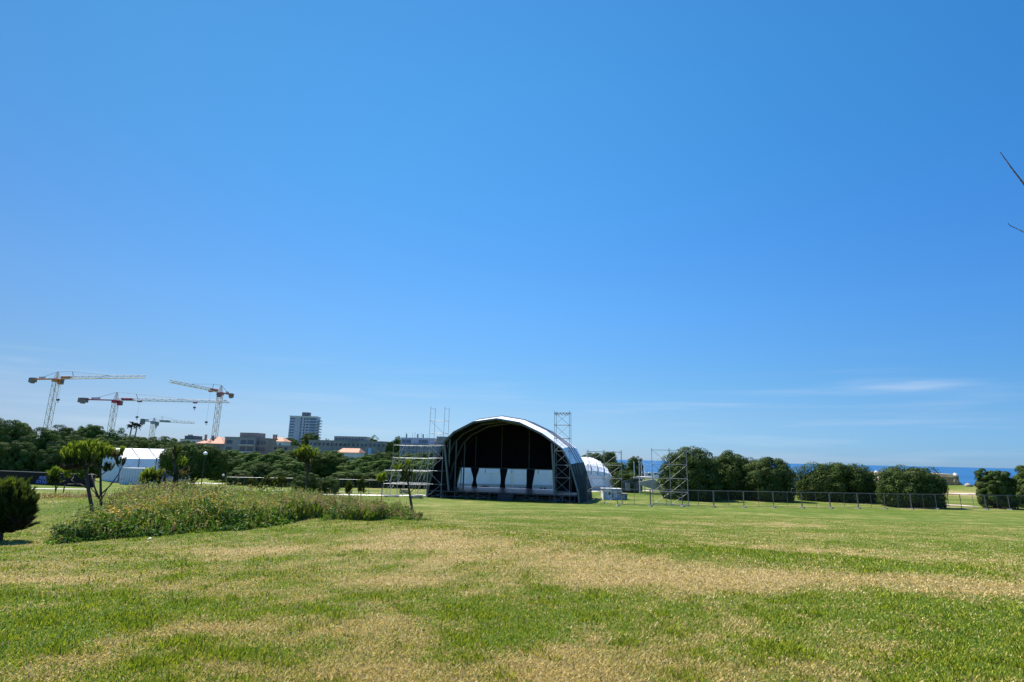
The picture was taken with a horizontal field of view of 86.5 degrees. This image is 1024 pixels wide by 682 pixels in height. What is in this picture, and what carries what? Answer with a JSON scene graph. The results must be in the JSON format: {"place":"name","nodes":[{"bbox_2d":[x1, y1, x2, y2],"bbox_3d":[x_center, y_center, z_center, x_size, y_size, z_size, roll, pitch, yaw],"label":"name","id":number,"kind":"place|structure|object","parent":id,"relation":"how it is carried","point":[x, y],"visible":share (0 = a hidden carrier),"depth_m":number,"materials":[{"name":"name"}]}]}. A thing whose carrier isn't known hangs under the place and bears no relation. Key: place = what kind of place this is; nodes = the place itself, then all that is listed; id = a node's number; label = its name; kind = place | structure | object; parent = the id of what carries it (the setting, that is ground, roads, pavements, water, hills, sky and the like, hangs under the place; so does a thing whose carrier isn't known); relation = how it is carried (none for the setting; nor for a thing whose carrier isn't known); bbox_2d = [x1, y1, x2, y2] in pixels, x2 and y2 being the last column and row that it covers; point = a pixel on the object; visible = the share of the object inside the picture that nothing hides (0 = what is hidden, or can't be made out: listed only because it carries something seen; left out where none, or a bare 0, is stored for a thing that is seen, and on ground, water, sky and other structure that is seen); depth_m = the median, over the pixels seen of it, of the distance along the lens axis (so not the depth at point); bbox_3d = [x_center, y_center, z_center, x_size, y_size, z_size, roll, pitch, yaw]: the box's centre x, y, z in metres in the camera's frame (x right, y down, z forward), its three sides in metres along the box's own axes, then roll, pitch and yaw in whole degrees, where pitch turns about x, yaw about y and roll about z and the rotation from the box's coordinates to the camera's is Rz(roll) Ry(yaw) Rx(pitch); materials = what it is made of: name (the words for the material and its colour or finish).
{"place":"outdoors","nodes":[
{"label":"outdoors","id":0,"kind":"place"},
{"bbox_2d":[0,532,1020,681],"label":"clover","id":1,"kind":"object","parent":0,"point":[484,622],"visible":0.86,"depth_m":6.75,"materials":[{"name":"green plant"}]},
{"bbox_2d":[0,457,1023,681],"bbox_3d":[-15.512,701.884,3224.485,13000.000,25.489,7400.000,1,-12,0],"label":"ground","id":2,"kind":"structure","parent":0,"point":[953,513],"depth_m":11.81,"materials":[{"name":"green plant"}]},
{"bbox_2d":[0,442,10,470],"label":"dense tree","id":3,"kind":"object","parent":2,"relation":"on","point":[3,445],"visible":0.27,"depth_m":99.96,"materials":[{"name":"green plant"}]},
{"bbox_2d":[0,418,31,451],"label":"dense tree","id":4,"kind":"object","parent":2,"relation":"on","point":[13,433],"visible":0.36,"depth_m":108.54,"materials":[{"name":"green plant"}]},
{"bbox_2d":[0,440,36,471],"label":"dense tree","id":5,"kind":"object","parent":2,"relation":"on","point":[16,459],"visible":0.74,"depth_m":99.98,"materials":[{"name":"green plant"}]},
{"bbox_2d":[0,474,40,540],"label":"pine bush","id":6,"kind":"object","parent":2,"relation":"on","point":[19,507],"visible":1,"depth_m":14.91,"materials":[{"name":"green plant"}]},
{"bbox_2d":[19,427,63,456],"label":"dense tree","id":7,"kind":"object","parent":2,"relation":"on","point":[45,438],"visible":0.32,"depth_m":106.92,"materials":[{"name":"green plant"}]},
{"bbox_2d":[0,471,95,486],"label":"hoarding","id":8,"kind":"object","parent":2,"relation":"on","point":[39,478],"visible":0.72,"depth_m":86.92,"materials":[{"name":"black"}]},
{"bbox_2d":[29,444,66,472],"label":"dense tree","id":9,"kind":"object","parent":2,"relation":"on","point":[49,459],"visible":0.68,"depth_m":101.66,"materials":[{"name":"green plant"}]},
{"bbox_2d":[45,465,64,496],"bbox_3d":[-27.698,8.743,32.797,1.105,2.515,1.076,1,-12,0],"label":"young pine","id":10,"kind":"object","parent":2,"relation":"on","point":[53,477],"visible":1,"depth_m":32.81,"materials":[{"name":"green plant"}]},
{"bbox_2d":[44,424,80,440],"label":"dense tree","id":11,"kind":"object","parent":2,"relation":"on","point":[66,431],"visible":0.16,"depth_m":147.31,"materials":[{"name":"green plant"}]},
{"bbox_2d":[57,434,87,446],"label":"dense tree","id":12,"kind":"object","parent":2,"relation":"on","point":[76,438],"visible":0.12,"depth_m":110.90,"materials":[{"name":"green plant"}]},
{"bbox_2d":[50,521,99,537],"bbox_3d":[-12.372,5.370,15.289,1.190,0.531,1.223,1,-12,0],"label":"shrub","id":13,"kind":"object","parent":2,"relation":"on","point":[67,531],"visible":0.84,"depth_m":15.14,"materials":[{"name":"green plant"}]},
{"bbox_2d":[58,438,100,512],"bbox_3d":[-15.800,5.084,19.870,1.585,3.192,1.223,7,-13,-23],"label":"young pine","id":14,"kind":"object","parent":2,"relation":"on","point":[84,450],"visible":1,"depth_m":19.79,"materials":[{"name":"green plant"}]},
{"bbox_2d":[28,371,145,429],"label":"tower crane","id":15,"kind":"object","parent":2,"relation":"on","point":[59,380],"visible":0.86,"depth_m":266.17,"materials":[{"name":"beige paint"}]},
{"bbox_2d":[75,424,106,439],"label":"dense tree","id":16,"kind":"object","parent":2,"relation":"on","point":[90,431],"visible":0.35,"depth_m":160.24,"materials":[{"name":"green plant"}]},
{"bbox_2d":[88,437,114,475],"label":"dense tree","id":17,"kind":"object","parent":2,"relation":"on","point":[93,469],"visible":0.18,"depth_m":113.57,"materials":[{"name":"green plant"}]},
{"bbox_2d":[91,440,127,508],"bbox_3d":[-15.312,5.245,20.403,1.432,3.078,0.683,1,-12,0],"label":"young pine","id":18,"kind":"object","parent":2,"relation":"on","point":[108,450],"visible":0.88,"depth_m":20.49,"materials":[{"name":"green plant"}]},
{"bbox_2d":[95,438,134,476],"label":"dense tree","id":19,"kind":"object","parent":2,"relation":"on","point":[127,443],"visible":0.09,"depth_m":118.02,"materials":[{"name":"green plant"}]},
{"bbox_2d":[103,427,127,444],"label":"dense tree","id":20,"kind":"object","parent":2,"relation":"on","point":[113,436],"visible":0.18,"depth_m":158.51,"materials":[{"name":"green plant"}]},
{"bbox_2d":[116,434,147,445],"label":"dense tree","id":21,"kind":"object","parent":2,"relation":"on","point":[129,437],"visible":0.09,"depth_m":144.86,"materials":[{"name":"green plant"}]},
{"bbox_2d":[119,468,151,484],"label":"site container","id":22,"kind":"object","parent":2,"relation":"on","point":[129,475],"visible":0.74,"depth_m":92.75,"materials":[{"name":"white metal"}]},
{"bbox_2d":[102,448,188,481],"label":"marquee","id":23,"kind":"object","parent":2,"relation":"on","point":[140,458],"visible":0.38,"depth_m":101.39,"materials":[{"name":"white fabric"}]},
{"bbox_2d":[128,437,163,448],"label":"dense tree","id":24,"kind":"object","parent":2,"relation":"on","point":[142,444],"visible":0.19,"depth_m":120.06,"materials":[{"name":"green plant"}]},
{"bbox_2d":[138,464,167,488],"bbox_3d":[-17.142,6.795,26.075,1.639,1.871,1.003,-2,-12,13],"label":"young pine","id":25,"kind":"object","parent":2,"relation":"on","point":[153,473],"visible":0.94,"depth_m":25.98,"materials":[{"name":"green plant"}]},
{"bbox_2d":[77,392,229,433],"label":"tower crane","id":26,"kind":"object","parent":2,"relation":"on","point":[86,400],"visible":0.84,"depth_m":288.26,"materials":[{"name":"beige paint"}]},
{"bbox_2d":[148,436,177,447],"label":"dense tree","id":27,"kind":"object","parent":2,"relation":"on","point":[163,440],"visible":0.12,"depth_m":151.06,"materials":[{"name":"green plant"}]},
{"bbox_2d":[140,416,194,436],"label":"tower crane","id":28,"kind":"object","parent":2,"relation":"on","point":[143,421],"visible":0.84,"depth_m":434.90,"materials":[{"name":"beige paint"}]},
{"bbox_2d":[154,444,197,487],"bbox_3d":[-16.886,6.554,27.148,2.135,2.870,0.695,1,-12,0],"label":"bare pine","id":29,"kind":"object","parent":2,"relation":"on","point":[176,452],"visible":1,"depth_m":27.21,"materials":[{"name":"green plant"}]},
{"bbox_2d":[173,466,196,488],"bbox_3d":[-16.079,6.934,26.451,1.257,1.840,0.698,1,-12,0],"label":"bare pine","id":30,"kind":"object","parent":2,"relation":"on","point":[181,472],"visible":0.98,"depth_m":26.49,"materials":[{"name":"green plant"}]},
{"bbox_2d":[180,436,203,443],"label":"flat roof house","id":31,"kind":"structure","parent":2,"relation":"on","point":[195,439],"depth_m":272.07,"materials":[{"name":"concrete"}]},
{"bbox_2d":[156,443,229,484],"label":"umbrella pine","id":32,"kind":"object","parent":2,"relation":"on","point":[215,464],"visible":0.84,"depth_m":79.36,"materials":[{"name":"green plant"}]},
{"bbox_2d":[43,487,356,525],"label":"wildflowers","id":33,"kind":"object","parent":2,"relation":"on","point":[181,506],"visible":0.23,"depth_m":19.36,"materials":[{"name":"green plant"}]},
{"bbox_2d":[168,380,233,437],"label":"tower crane","id":34,"kind":"object","parent":2,"relation":"on","point":[219,393],"visible":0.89,"depth_m":284.56,"materials":[{"name":"beige paint"}]},
{"bbox_2d":[197,435,224,449],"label":"red roof house","id":35,"kind":"structure","parent":2,"relation":"on","point":[217,442],"depth_m":257.72,"materials":[{"name":"tile"}]},
{"bbox_2d":[212,456,245,481],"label":"dense tree","id":36,"kind":"object","parent":2,"relation":"on","point":[233,463],"visible":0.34,"depth_m":107.24,"materials":[{"name":"green plant"}]},
{"bbox_2d":[39,479,430,540],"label":"seed heads","id":37,"kind":"object","parent":2,"relation":"on","point":[77,495],"visible":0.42,"depth_m":22.98,"materials":[{"name":"green plant"}]},
{"bbox_2d":[43,475,430,544],"bbox_3d":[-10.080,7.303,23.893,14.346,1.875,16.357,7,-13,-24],"label":"weeds","id":38,"kind":"object","parent":2,"relation":"on","point":[240,526],"visible":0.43,"depth_m":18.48,"materials":[{"name":"green plant"}]},
{"bbox_2d":[219,507,256,523],"bbox_3d":[-9.175,5.937,18.289,1.172,0.693,1.160,9,-14,-33],"label":"shrub","id":39,"kind":"object","parent":2,"relation":"on","point":[229,514],"visible":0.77,"depth_m":18.06,"materials":[{"name":"green plant"}]},
{"bbox_2d":[225,470,252,484],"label":"dense tree","id":40,"kind":"object","parent":2,"relation":"on","point":[238,474],"visible":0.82,"depth_m":97.49,"materials":[{"name":"green plant"}]},
{"bbox_2d":[223,432,265,453],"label":"apartment block","id":41,"kind":"structure","parent":2,"relation":"on","point":[245,443],"depth_m":235.43,"materials":[{"name":"concrete"}]},
{"bbox_2d":[233,461,255,474],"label":"dense tree","id":42,"kind":"object","parent":2,"relation":"on","point":[245,467],"visible":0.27,"depth_m":103.94,"materials":[{"name":"green plant"}]},
{"bbox_2d":[237,451,261,464],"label":"dense tree","id":43,"kind":"object","parent":2,"relation":"on","point":[252,456],"visible":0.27,"depth_m":129.55,"materials":[{"name":"green plant"}]},
{"bbox_2d":[249,462,276,483],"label":"dense tree","id":44,"kind":"object","parent":2,"relation":"on","point":[260,469],"visible":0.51,"depth_m":101.51,"materials":[{"name":"green plant"}]},
{"bbox_2d":[256,438,276,454],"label":"apartment block","id":45,"kind":"structure","parent":2,"relation":"on","point":[264,446],"depth_m":237.62,"materials":[{"name":"concrete"}]},
{"bbox_2d":[253,452,286,464],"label":"dense tree","id":46,"kind":"object","parent":2,"relation":"on","point":[271,458],"visible":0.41,"depth_m":122.90,"materials":[{"name":"green plant"}]},
{"bbox_2d":[267,470,295,486],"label":"dense tree","id":47,"kind":"object","parent":2,"relation":"on","point":[287,474],"visible":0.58,"depth_m":95.97,"materials":[{"name":"green plant"}]},
{"bbox_2d":[273,435,290,444],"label":"red roof house","id":48,"kind":"structure","parent":2,"relation":"on","point":[281,441],"depth_m":282.69,"materials":[{"name":"tile"}]},
{"bbox_2d":[271,445,298,451],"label":"house","id":49,"kind":"structure","parent":2,"relation":"on","point":[285,448],"depth_m":225.30,"materials":[{"name":"concrete"}]},
{"bbox_2d":[271,457,304,477],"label":"dense tree","id":50,"kind":"object","parent":2,"relation":"on","point":[290,464],"visible":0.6,"depth_m":111.14,"materials":[{"name":"green plant"}]},
{"bbox_2d":[288,412,321,443],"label":"apartment tower","id":51,"kind":"structure","parent":2,"relation":"on","point":[302,425],"depth_m":594.93,"materials":[{"name":"grey concrete"}]},
{"bbox_2d":[289,471,323,493],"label":"dense tree","id":52,"kind":"object","parent":2,"relation":"on","point":[300,480],"visible":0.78,"depth_m":78.40,"materials":[{"name":"green plant"}]},
{"bbox_2d":[294,444,319,492],"bbox_3d":[-11.464,7.518,30.069,1.504,3.689,1.183,1,-12,0],"label":"young pine","id":53,"kind":"object","parent":2,"relation":"on","point":[304,454],"visible":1,"depth_m":30.14,"materials":[{"name":"green plant"}]},
{"bbox_2d":[299,433,320,447],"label":"dense tree","id":54,"kind":"object","parent":2,"relation":"on","point":[307,437],"visible":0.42,"depth_m":321.25,"materials":[{"name":"green plant"}]},
{"bbox_2d":[294,452,342,478],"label":"dense tree","id":55,"kind":"object","parent":2,"relation":"on","point":[320,465],"visible":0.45,"depth_m":114.07,"materials":[{"name":"green plant"}]},
{"bbox_2d":[318,477,339,493],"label":"dense tree","id":56,"kind":"object","parent":2,"relation":"on","point":[332,484],"visible":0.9,"depth_m":80.25,"materials":[{"name":"green plant"}]},
{"bbox_2d":[323,456,355,476],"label":"dense tree","id":57,"kind":"object","parent":2,"relation":"on","point":[343,458],"visible":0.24,"depth_m":116.91,"materials":[{"name":"green plant"}]},
{"bbox_2d":[329,470,363,486],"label":"dense tree","id":58,"kind":"object","parent":2,"relation":"on","point":[351,474],"visible":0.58,"depth_m":98.92,"materials":[{"name":"green plant"}]},
{"bbox_2d":[308,436,387,455],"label":"long building","id":59,"kind":"structure","parent":2,"relation":"on","point":[337,443],"depth_m":294.32,"materials":[{"name":"concrete"}]},
{"bbox_2d":[338,448,365,460],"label":"red roof house","id":60,"kind":"structure","parent":2,"relation":"on","point":[353,452],"depth_m":169.29,"materials":[{"name":"tile"}]},
{"bbox_2d":[336,459,374,475],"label":"dense tree","id":61,"kind":"object","parent":2,"relation":"on","point":[360,465],"visible":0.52,"depth_m":109.01,"materials":[{"name":"green plant"}]},
{"bbox_2d":[357,477,366,501],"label":"sapling","id":62,"kind":"object","parent":2,"relation":"on","point":[361,486],"visible":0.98,"depth_m":46.30,"materials":[{"name":"green plant"}]},
{"bbox_2d":[356,471,388,487],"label":"dense tree","id":63,"kind":"object","parent":2,"relation":"on","point":[368,476],"visible":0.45,"depth_m":99.08,"materials":[{"name":"green plant"}]},
{"bbox_2d":[365,451,392,460],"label":"dense tree","id":64,"kind":"object","parent":2,"relation":"on","point":[380,455],"visible":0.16,"depth_m":144.18,"materials":[{"name":"green plant"}]},
{"bbox_2d":[367,458,392,472],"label":"dense tree","id":65,"kind":"object","parent":2,"relation":"on","point":[382,465],"visible":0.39,"depth_m":110.81,"materials":[{"name":"green plant"}]},
{"bbox_2d":[376,471,386,500],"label":"young pine","id":66,"kind":"object","parent":2,"relation":"on","point":[381,477],"visible":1,"depth_m":36.75,"materials":[{"name":"green plant"}]},
{"bbox_2d":[392,436,400,452],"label":"dense tree","id":67,"kind":"object","parent":2,"relation":"on","point":[397,441],"visible":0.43,"depth_m":292.94,"materials":[{"name":"green plant"}]},
{"bbox_2d":[378,470,415,487],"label":"dense tree","id":68,"kind":"object","parent":2,"relation":"on","point":[399,484],"visible":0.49,"depth_m":98.85,"materials":[{"name":"green plant"}]},
{"bbox_2d":[386,458,416,471],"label":"dense tree","id":69,"kind":"object","parent":2,"relation":"on","point":[395,462],"visible":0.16,"depth_m":112.57,"materials":[{"name":"green plant"}]},
{"bbox_2d":[392,458,415,509],"bbox_3d":[-6.194,8.364,30.975,1.480,3.384,0.840,1,-12,0],"label":"young pine","id":70,"kind":"object","parent":2,"relation":"on","point":[403,472],"visible":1,"depth_m":31.10,"materials":[{"name":"green plant"}]},
{"bbox_2d":[382,432,440,495],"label":"scaffold platform","id":71,"kind":"structure","parent":2,"relation":"on","point":[404,482],"depth_m":80.49,"materials":[{"name":"grey metal"}]},
{"bbox_2d":[402,471,430,487],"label":"dense tree","id":72,"kind":"object","parent":2,"relation":"on","point":[426,477],"visible":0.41,"depth_m":99.00,"materials":[{"name":"green plant"}]},
{"bbox_2d":[405,457,433,475],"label":"dense tree","id":73,"kind":"object","parent":2,"relation":"on","point":[414,466],"visible":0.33,"depth_m":110.60,"materials":[{"name":"green plant"}]},
{"bbox_2d":[399,434,446,457],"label":"glazed block","id":74,"kind":"structure","parent":2,"relation":"on","point":[422,441],"depth_m":259.20,"materials":[{"name":"concrete"}]},
{"bbox_2d":[412,452,436,462],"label":"dense tree","id":75,"kind":"object","parent":2,"relation":"on","point":[422,454],"visible":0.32,"depth_m":179.28,"materials":[{"name":"green plant"}]},
{"bbox_2d":[426,408,449,497],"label":"scaffold tower","id":76,"kind":"structure","parent":2,"relation":"on","point":[444,420],"depth_m":78.43,"materials":[{"name":"grey metal"}]},
{"bbox_2d":[426,415,591,502],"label":"stage","id":77,"kind":"object","parent":2,"relation":"on","point":[503,444],"visible":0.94,"depth_m":84.49,"materials":[{"name":"metal"}]},
{"bbox_2d":[457,457,612,490],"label":"arched marquee","id":78,"kind":"object","parent":2,"relation":"on","point":[516,478],"visible":0.45,"depth_m":104.86,"materials":[{"name":"white fabric"}]},
{"bbox_2d":[554,411,570,502],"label":"scaffold tower","id":79,"kind":"structure","parent":2,"relation":"on","point":[556,425],"depth_m":73.76,"materials":[{"name":"metal"}]},
{"bbox_2d":[581,452,605,462],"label":"dense tree","id":80,"kind":"object","parent":2,"relation":"on","point":[598,458],"visible":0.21,"depth_m":168.81,"materials":[{"name":"green plant"}]},
{"bbox_2d":[587,450,622,503],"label":"scaffold bay","id":81,"kind":"object","parent":2,"relation":"on","point":[602,478],"visible":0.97,"depth_m":72.81,"materials":[{"name":"metal"}]},
{"bbox_2d":[601,488,611,499],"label":"ticket booth","id":82,"kind":"object","parent":2,"relation":"on","point":[604,496],"visible":0.95,"depth_m":81.09,"materials":[{"name":"white metal"}]},
{"bbox_2d":[602,451,617,467],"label":"dense tree","id":83,"kind":"object","parent":2,"relation":"on","point":[612,454],"visible":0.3,"depth_m":172.24,"materials":[{"name":"green plant"}]},
{"bbox_2d":[602,461,628,479],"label":"dense tree","id":84,"kind":"object","parent":2,"relation":"on","point":[623,467],"visible":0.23,"depth_m":107.12,"materials":[{"name":"green plant"}]},
{"bbox_2d":[609,470,638,491],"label":"dense tree","id":85,"kind":"object","parent":2,"relation":"on","point":[630,475],"visible":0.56,"depth_m":101.90,"materials":[{"name":"green plant"}]},
{"bbox_2d":[626,456,643,478],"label":"dense tree","id":86,"kind":"object","parent":2,"relation":"on","point":[632,466],"visible":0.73,"depth_m":159.81,"materials":[{"name":"green plant"}]},
{"bbox_2d":[622,476,661,490],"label":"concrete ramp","id":87,"kind":"structure","parent":2,"relation":"on","point":[645,483],"depth_m":100.56,"materials":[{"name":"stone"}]},
{"bbox_2d":[651,448,688,504],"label":"scaffold bay","id":88,"kind":"object","parent":2,"relation":"on","point":[670,478],"visible":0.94,"depth_m":71.56,"materials":[{"name":"metal"}]},
{"bbox_2d":[656,445,724,500],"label":"rounded tree","id":89,"kind":"object","parent":2,"relation":"on","point":[703,473],"visible":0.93,"depth_m":84.72,"materials":[{"name":"green plant"}]},
{"bbox_2d":[711,449,758,499],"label":"rounded tree","id":90,"kind":"object","parent":2,"relation":"on","point":[732,465],"visible":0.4,"depth_m":88.39,"materials":[{"name":"green plant"}]},
{"bbox_2d":[742,491,773,507],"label":"fence panel","id":91,"kind":"object","parent":2,"relation":"on","point":[758,499],"visible":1,"depth_m":69.98,"materials":[{"name":"grey metal"}]},
{"bbox_2d":[731,456,797,501],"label":"rounded tree","id":92,"kind":"object","parent":2,"relation":"on","point":[778,480],"visible":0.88,"depth_m":85.77,"materials":[{"name":"green plant"}]},
{"bbox_2d":[800,492,829,507],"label":"fence panel","id":93,"kind":"object","parent":2,"relation":"on","point":[815,497],"visible":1,"depth_m":71.88,"materials":[{"name":"grey metal"}]},
{"bbox_2d":[791,461,879,502],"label":"rounded tree","id":94,"kind":"object","parent":2,"relation":"on","point":[849,481],"visible":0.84,"depth_m":87.94,"materials":[{"name":"green plant"}]},
{"bbox_2d":[874,464,949,508],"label":"rounded tree","id":95,"kind":"object","parent":2,"relation":"on","point":[915,482],"visible":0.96,"depth_m":78.51,"materials":[{"name":"green plant"}]},
{"bbox_2d":[871,471,962,484],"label":"fort","id":96,"kind":"structure","parent":2,"relation":"on","point":[952,479],"depth_m":168.21,"materials":[{"name":"stone"}]},
{"bbox_2d":[973,468,1019,509],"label":"rounded tree","id":97,"kind":"object","parent":2,"relation":"on","point":[997,483],"visible":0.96,"depth_m":80.45,"materials":[{"name":"green plant"}]},
{"bbox_2d":[1011,465,1023,507],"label":"rounded tree","id":98,"kind":"object","parent":2,"relation":"on","point":[1019,477],"visible":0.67,"depth_m":83.28,"materials":[{"name":"green plant"}]},
{"bbox_2d":[0,0,1023,467],"label":"sky","id":99,"kind":"structure","parent":0,"point":[781,229],"materials":[{"name":"blue"}]},
{"bbox_2d":[617,460,1017,485],"bbox_3d":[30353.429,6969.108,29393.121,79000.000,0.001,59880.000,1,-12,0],"label":"sea","id":100,"kind":"structure","parent":0,"point":[966,474],"depth_m":3311.31,"materials":[{"name":"liquid"}]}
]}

